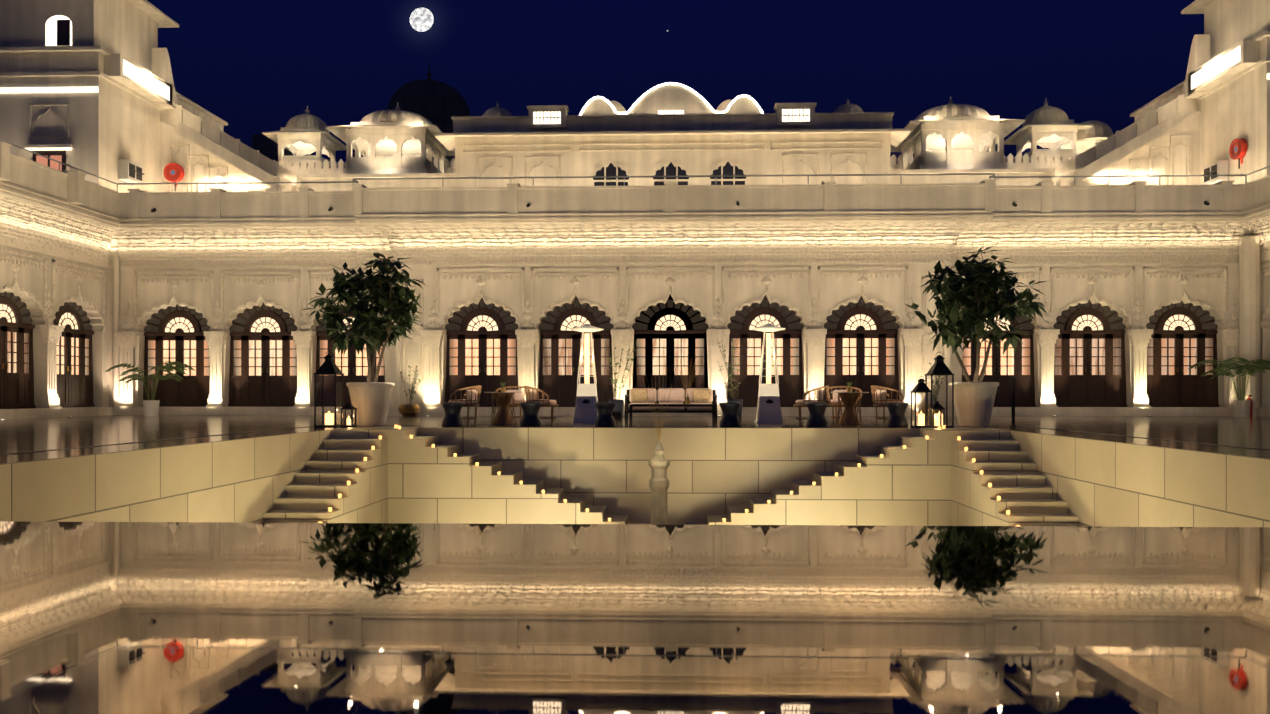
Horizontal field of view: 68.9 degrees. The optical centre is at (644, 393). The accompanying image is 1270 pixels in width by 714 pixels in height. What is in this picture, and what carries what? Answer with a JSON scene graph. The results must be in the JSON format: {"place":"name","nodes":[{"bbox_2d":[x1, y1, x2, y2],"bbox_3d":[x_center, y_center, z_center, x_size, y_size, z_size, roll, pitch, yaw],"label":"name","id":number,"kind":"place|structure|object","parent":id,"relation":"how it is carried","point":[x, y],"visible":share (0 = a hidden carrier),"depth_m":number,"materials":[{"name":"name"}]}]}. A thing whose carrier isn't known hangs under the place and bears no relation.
{"place":"outdoors","nodes":[
{"label":"outdoors","id":0,"kind":"place"},
{"bbox_2d":[252,63,470,166],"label":"dome","id":1,"kind":"structure","parent":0,"point":[439,104],"depth_m":67.86,"materials":[{"name":"stone"}]},
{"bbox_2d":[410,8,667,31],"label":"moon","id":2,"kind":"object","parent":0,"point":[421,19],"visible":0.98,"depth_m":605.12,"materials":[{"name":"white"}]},
{"bbox_2d":[0,415,1269,463],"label":"courtyard floor","id":3,"kind":"structure","parent":0,"point":[27,439],"depth_m":17.61,"materials":[{"name":"stone"}]},
{"bbox_2d":[105,361,195,415],"bbox_3d":[-14.063,-0.143,26.711,2.186,1.584,2.145,0,0,2],"label":"potted plant","id":4,"kind":"object","parent":3,"relation":"on","point":[151,407],"visible":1,"depth_m":26.47,"materials":[{"name":"green plant"}]},
{"bbox_2d":[314,351,343,426],"bbox_3d":[-6.181,-0.090,18.131,0.440,1.477,0.440,0,0,2],"label":"tall lantern","id":5,"kind":"object","parent":3,"relation":"on","point":[328,366],"visible":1,"depth_m":18.03,"materials":[{"name":"black metal"}]},
{"bbox_2d":[340,400,356,426],"bbox_3d":[-5.746,0.393,17.966,0.240,0.512,0.240,0,0,2],"label":"lantern","id":6,"kind":"object","parent":3,"relation":"on","point":[348,406],"visible":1,"depth_m":17.88,"materials":[{"name":"black metal"}]},
{"bbox_2d":[298,252,425,425],"bbox_3d":[-5.658,-1.105,18.965,2.462,3.507,2.848,0,0,2],"label":"planter tree","id":7,"kind":"object","parent":3,"relation":"on","point":[370,398],"visible":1,"depth_m":18.58,"materials":[{"name":"green plant"}]},
{"bbox_2d":[398,365,420,415],"bbox_3d":[-6.724,-0.082,26.526,0.636,1.461,0.797,0,0,2],"label":"potted plant","id":8,"kind":"object","parent":3,"relation":"on","point":[409,409],"visible":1,"depth_m":26.30,"materials":[{"name":"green plant"}]},
{"bbox_2d":[442,402,463,425],"bbox_3d":[-3.821,0.414,18.402,0.430,0.470,0.430,0,0,2],"label":"garden stool","id":9,"kind":"object","parent":3,"relation":"on","point":[452,416],"visible":1,"depth_m":18.25,"materials":[{"name":"blue ceramic"}]},
{"bbox_2d":[449,385,481,423],"bbox_3d":[-3.878,0.240,19.851,0.749,0.821,0.799,0,0,12],"label":"rattan chair","id":10,"kind":"object","parent":3,"relation":"on","point":[471,400],"visible":0.83,"depth_m":19.62,"materials":[{"name":"brown wicker"}]},
{"bbox_2d":[484,382,521,423],"bbox_3d":[-3.049,0.201,19.927,0.800,0.903,0.800,0,0,2],"label":"rattan table","id":11,"kind":"object","parent":3,"relation":"on","point":[503,397],"visible":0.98,"depth_m":19.79,"materials":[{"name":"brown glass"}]},
{"bbox_2d":[495,386,530,422],"bbox_3d":[-2.969,0.240,20.850,0.799,0.821,0.749,0,0,2],"label":"rattan chair","id":12,"kind":"object","parent":3,"relation":"on","point":[518,399],"visible":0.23,"depth_m":20.96,"materials":[{"name":"brown wicker"}]},
{"bbox_2d":[520,402,541,425],"bbox_3d":[-2.262,0.414,18.350,0.430,0.470,0.430,0,0,2],"label":"garden stool","id":13,"kind":"object","parent":3,"relation":"on","point":[530,417],"visible":1,"depth_m":18.20,"materials":[{"name":"blue ceramic"}]},
{"bbox_2d":[524,386,558,423],"bbox_3d":[-2.224,0.240,19.896,0.749,0.821,0.799,0,0,-8],"label":"rattan chair","id":14,"kind":"object","parent":3,"relation":"on","point":[552,404],"visible":0.79,"depth_m":19.68,"materials":[{"name":"brown wicker"}]},
{"bbox_2d":[570,324,602,422],"bbox_3d":[-1.280,-0.441,20.469,0.740,2.180,0.740,0,0,2],"label":"patio heater","id":15,"kind":"object","parent":3,"relation":"on","point":[585,406],"visible":1,"depth_m":20.26,"materials":[{"name":"silver metal"}]},
{"bbox_2d":[594,402,615,426],"bbox_3d":[-0.782,0.414,18.301,0.430,0.470,0.430,0,0,2],"label":"garden stool","id":16,"kind":"object","parent":3,"relation":"on","point":[605,417],"visible":1,"depth_m":18.15,"materials":[{"name":"blue ceramic"}]},
{"bbox_2d":[605,341,638,419],"bbox_3d":[-0.524,-0.316,22.683,0.975,1.929,0.694,0,0,2],"label":"tall plant","id":17,"kind":"object","parent":3,"relation":"on","point":[618,411],"visible":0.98,"depth_m":22.71,"materials":[{"name":"green plant"}]},
{"bbox_2d":[0,521,1269,713],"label":"pool water","id":18,"kind":"structure","parent":3,"relation":"on","point":[238,618],"depth_m":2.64,"materials":[{"name":"liquid"}]},
{"bbox_2d":[0,153,1269,418],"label":"wall","id":19,"kind":"structure","parent":3,"relation":"on","point":[120,285],"depth_m":26.82,"materials":[{"name":"paint"}]},
{"bbox_2d":[0,291,35,408],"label":"arch door","id":20,"kind":"structure","parent":19,"relation":"attached to","point":[16,364],"depth_m":24.44,"materials":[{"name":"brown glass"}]},
{"bbox_2d":[53,302,94,406],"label":"arch door","id":21,"kind":"structure","parent":19,"relation":"attached to","point":[74,368],"depth_m":26.84,"materials":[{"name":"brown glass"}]},
{"bbox_2d":[142,304,209,406],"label":"arch door","id":22,"kind":"structure","parent":19,"relation":"attached to","point":[174,334],"depth_m":28.16,"materials":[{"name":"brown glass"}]},
{"bbox_2d":[228,302,297,406],"bbox_3d":[-11.503,-1.351,28.069,2.500,3.500,0.150,0,0,2],"label":"arch door","id":23,"kind":"structure","parent":19,"relation":"attached to","point":[263,364],"depth_m":28.07,"materials":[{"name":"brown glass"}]},
{"bbox_2d":[315,302,384,406],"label":"arch door","id":24,"kind":"structure","parent":19,"relation":"attached to","point":[351,363],"depth_m":27.99,"materials":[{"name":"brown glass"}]},
{"bbox_2d":[445,298,517,406],"bbox_3d":[-4.810,-1.351,27.445,2.500,3.500,0.150,0,0,2],"label":"arch door","id":25,"kind":"structure","parent":19,"relation":"attached to","point":[481,348],"depth_m":27.45,"materials":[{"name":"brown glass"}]},
{"bbox_2d":[538,296,612,406],"bbox_3d":[-2.031,-1.351,27.353,2.500,3.500,0.150,0,0,2],"label":"arch door","id":26,"kind":"structure","parent":19,"relation":"attached to","point":[560,345],"depth_m":27.36,"materials":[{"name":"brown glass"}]},
{"bbox_2d":[0,0,1269,228],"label":"building","id":27,"kind":"structure","parent":19,"relation":"on","point":[86,86],"depth_m":30.87,"materials":[{"name":"paint"}]},
{"bbox_2d":[118,159,143,185],"bbox_3d":[-16.599,-7.131,29.985,0.545,0.680,0.840,0,0,2],"label":"ac unit","id":28,"kind":"object","parent":27,"relation":"attached to","point":[129,171],"visible":0.94,"depth_m":29.70,"materials":[{"name":"grey"}]},
{"bbox_2d":[163,163,183,190],"bbox_3d":[-16.254,-7.465,32.000,0.652,0.948,0.268,0,0,2],"label":"hose reel","id":29,"kind":"object","parent":27,"relation":"attached to","point":[173,172],"visible":1,"depth_m":31.89,"materials":[{"name":"red paint"}]},
{"bbox_2d":[0,139,1269,217],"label":"parapet posts and rail","id":30,"kind":"object","parent":27,"relation":"on","point":[75,186],"visible":0.9,"depth_m":26.09,"materials":[{"name":"paint"}]},
{"bbox_2d":[1203,160,1228,184],"bbox_3d":[18.266,-7.031,29.723,0.545,0.680,0.840,0,0,2],"label":"ac unit","id":31,"kind":"object","parent":27,"relation":"on","point":[1219,167],"visible":0.75,"depth_m":29.42,"materials":[{"name":"grey"}]},
{"bbox_2d":[1229,138,1247,168],"bbox_3d":[18.378,-7.405,28.618,0.268,0.948,0.652,0,0,2],"label":"hose reel","id":32,"kind":"object","parent":27,"relation":"attached to","point":[1238,149],"visible":1,"depth_m":28.55,"materials":[{"name":"red paint"}]},
{"bbox_2d":[632,295,708,389],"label":"arch door","id":33,"kind":"structure","parent":19,"relation":"attached to","point":[658,354],"depth_m":27.27,"materials":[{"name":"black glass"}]},
{"bbox_2d":[635,330,706,333],"bbox_3d":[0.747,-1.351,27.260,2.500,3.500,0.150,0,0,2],"label":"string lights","id":34,"kind":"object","parent":19,"relation":"attached to","point":[643,331],"depth_m":27.19,"materials":[{"name":"black glass"}]},
{"bbox_2d":[727,295,803,406],"bbox_3d":[3.526,-1.351,27.167,2.500,3.500,0.150,0,0,2],"label":"arch door","id":35,"kind":"structure","parent":19,"relation":"attached to","point":[746,319],"depth_m":27.17,"materials":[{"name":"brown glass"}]},
{"bbox_2d":[824,296,898,406],"bbox_3d":[6.304,-1.351,27.075,2.500,3.500,0.150,0,0,2],"label":"arch door","id":36,"kind":"structure","parent":19,"relation":"attached to","point":[861,346],"depth_m":27.08,"materials":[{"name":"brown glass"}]},
{"bbox_2d":[962,303,1035,406],"bbox_3d":[10.375,-1.351,27.339,2.500,3.500,0.150,0,0,2],"label":"arch door","id":37,"kind":"structure","parent":19,"relation":"attached to","point":[1002,369],"depth_m":27.32,"materials":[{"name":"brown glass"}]},
{"bbox_2d":[1053,299,1126,406],"bbox_3d":[13.024,-1.351,27.251,2.500,3.500,0.150,0,0,2],"label":"arch door","id":38,"kind":"structure","parent":19,"relation":"attached to","point":[1089,363],"depth_m":27.25,"materials":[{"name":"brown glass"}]},
{"bbox_2d":[1146,300,1218,406],"bbox_3d":[15.672,-1.351,27.163,2.500,3.500,0.150,0,0,2],"label":"arch door","id":39,"kind":"structure","parent":19,"relation":"attached to","point":[1183,339],"depth_m":27.16,"materials":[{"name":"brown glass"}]},
{"bbox_2d":[0,427,1269,526],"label":"retaining wall","id":40,"kind":"structure","parent":3,"relation":"in","point":[715,476],"depth_m":16.34,"materials":[{"name":"stone"}]},
{"bbox_2d":[642,369,675,524],"bbox_3d":[0.217,1.704,14.619,0.484,4.290,0.317,0,0,26],"label":"fountain","id":41,"kind":"object","parent":40,"relation":"on","point":[658,463],"visible":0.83,"depth_m":14.52,"materials":[{"name":"stone"}]},
{"bbox_2d":[318,425,1019,525],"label":"candles","id":42,"kind":"object","parent":40,"relation":"on","point":[724,519],"visible":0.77,"depth_m":16.49,"materials":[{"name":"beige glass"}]},
{"bbox_2d":[625,388,716,420],"bbox_3d":[0.615,0.264,21.806,2.140,0.770,0.800,0,0,2],"label":"sofa","id":43,"kind":"object","parent":3,"relation":"on","point":[678,395],"visible":0.79,"depth_m":21.86,"materials":[{"name":"beige fabric"}]},
{"bbox_2d":[629,358,714,422],"bbox_3d":[0.614,-0.081,20.856,1.900,1.460,0.620,0,0,2],"label":"coffee table","id":44,"kind":"object","parent":3,"relation":"on","point":[687,402],"visible":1,"depth_m":20.57,"materials":[{"name":"black metal"},{"name":"cushion fabric"}]},
{"bbox_2d":[719,402,740,426],"bbox_3d":[1.676,0.414,18.219,0.430,0.470,0.430,0,0,2],"label":"garden stool","id":45,"kind":"object","parent":3,"relation":"on","point":[730,418],"visible":1,"depth_m":18.07,"materials":[{"name":"blue ceramic"}]},
{"bbox_2d":[715,339,744,419],"bbox_3d":[2.105,-0.349,22.857,0.752,1.996,0.610,0,0,2],"label":"tall plant","id":46,"kind":"object","parent":3,"relation":"on","point":[737,400],"visible":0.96,"depth_m":22.71,"materials":[{"name":"green plant"}]},
{"bbox_2d":[752,323,785,422],"bbox_3d":[2.717,-0.441,20.335,0.740,2.180,0.740,0,0,2],"label":"patio heater","id":47,"kind":"object","parent":3,"relation":"on","point":[768,407],"visible":1,"depth_m":20.13,"materials":[{"name":"silver metal"}]},
{"bbox_2d":[793,385,828,423],"bbox_3d":[3.518,0.240,19.604,0.749,0.821,0.799,0,0,12],"label":"rattan chair","id":48,"kind":"object","parent":3,"relation":"on","point":[819,393],"visible":0.79,"depth_m":19.39,"materials":[{"name":"brown wicker"}]},
{"bbox_2d":[806,402,827,426],"bbox_3d":[3.375,0.414,18.162,0.430,0.470,0.430,0,0,2],"label":"garden stool","id":49,"kind":"object","parent":3,"relation":"on","point":[817,418],"visible":1,"depth_m":18.02,"materials":[{"name":"blue ceramic"}]},
{"bbox_2d":[827,386,861,422],"bbox_3d":[4.427,0.240,20.603,0.799,0.821,0.749,0,0,2],"label":"rattan chair","id":50,"kind":"object","parent":3,"relation":"on","point":[833,403],"visible":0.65,"depth_m":20.72,"materials":[{"name":"brown wicker"}]},
{"bbox_2d":[830,382,868,423],"bbox_3d":[4.346,0.201,19.681,0.800,0.903,0.800,0,0,2],"label":"rattan table","id":51,"kind":"object","parent":3,"relation":"on","point":[849,399],"visible":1,"depth_m":19.54,"materials":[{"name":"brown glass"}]},
{"bbox_2d":[871,385,903,423],"bbox_3d":[5.172,0.240,19.649,0.749,0.821,0.799,0,0,-8],"label":"rattan chair","id":52,"kind":"object","parent":3,"relation":"on","point":[880,399],"visible":0.85,"depth_m":19.43,"materials":[{"name":"brown wicker"}]},
{"bbox_2d":[886,402,908,426],"bbox_3d":[4.934,0.414,18.110,0.430,0.470,0.430,0,0,2],"label":"garden stool","id":53,"kind":"object","parent":3,"relation":"on","point":[897,417],"visible":1,"depth_m":17.96,"materials":[{"name":"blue ceramic"}]},
{"bbox_2d":[910,376,932,427],"bbox_3d":[5.281,0.159,17.699,0.340,0.980,0.340,0,0,2],"label":"lantern","id":54,"kind":"object","parent":3,"relation":"on","point":[921,386],"visible":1,"depth_m":17.64,"materials":[{"name":"black metal"}]},
{"bbox_2d":[921,363,942,416],"bbox_3d":[8.058,-0.113,25.961,0.611,1.523,0.620,0,0,32],"label":"potted plant","id":55,"kind":"object","parent":3,"relation":"on","point":[934,395],"depth_m":25.88,"materials":[{"name":"green plant"}]},
{"bbox_2d":[929,401,944,427],"bbox_3d":[5.525,0.383,17.520,0.240,0.532,0.240,0,0,2],"label":"lantern","id":56,"kind":"object","parent":3,"relation":"on","point":[936,405],"visible":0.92,"depth_m":17.44,"materials":[{"name":"black metal"}]},
{"bbox_2d":[925,352,953,427],"bbox_3d":[5.654,-0.075,17.786,0.440,1.447,0.440,0,0,2],"label":"tall lantern","id":57,"kind":"object","parent":3,"relation":"on","point":[939,367],"visible":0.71,"depth_m":17.69,"materials":[{"name":"black metal"}]},
{"bbox_2d":[904,245,1046,425],"bbox_3d":[6.626,-1.119,18.488,2.695,3.536,2.565,0,0,-35],"label":"planter tree","id":58,"kind":"object","parent":3,"relation":"on","point":[981,301],"visible":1,"depth_m":18.11,"materials":[{"name":"green plant"}]},
{"bbox_2d":[1010,377,1016,426],"bbox_3d":[7.195,0.164,18.085,0.140,0.970,0.133,0,0,2],"label":"bollard","id":59,"kind":"object","parent":3,"relation":"on","point":[1013,380],"visible":1,"depth_m":18.05,"materials":[{"name":"black metal"}]},
{"bbox_2d":[1188,357,1269,416],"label":"potted plant","id":60,"kind":"object","parent":3,"relation":"on","point":[1241,407],"visible":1,"depth_m":25.60,"materials":[{"name":"green plant"}]},
{"bbox_2d":[1247,395,1252,415],"bbox_3d":[17.070,0.349,26.160,0.155,0.600,0.155,0,0,-43],"label":"fire extinguisher","id":61,"kind":"object","parent":3,"relation":"on","point":[1251,405],"visible":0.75,"depth_m":26.11,"materials":[{"name":"red paint"}]},
{"bbox_2d":[147,0,1203,163],"label":"sky","id":62,"kind":"structure","parent":0,"point":[255,65],"materials":[{"name":"blue"}]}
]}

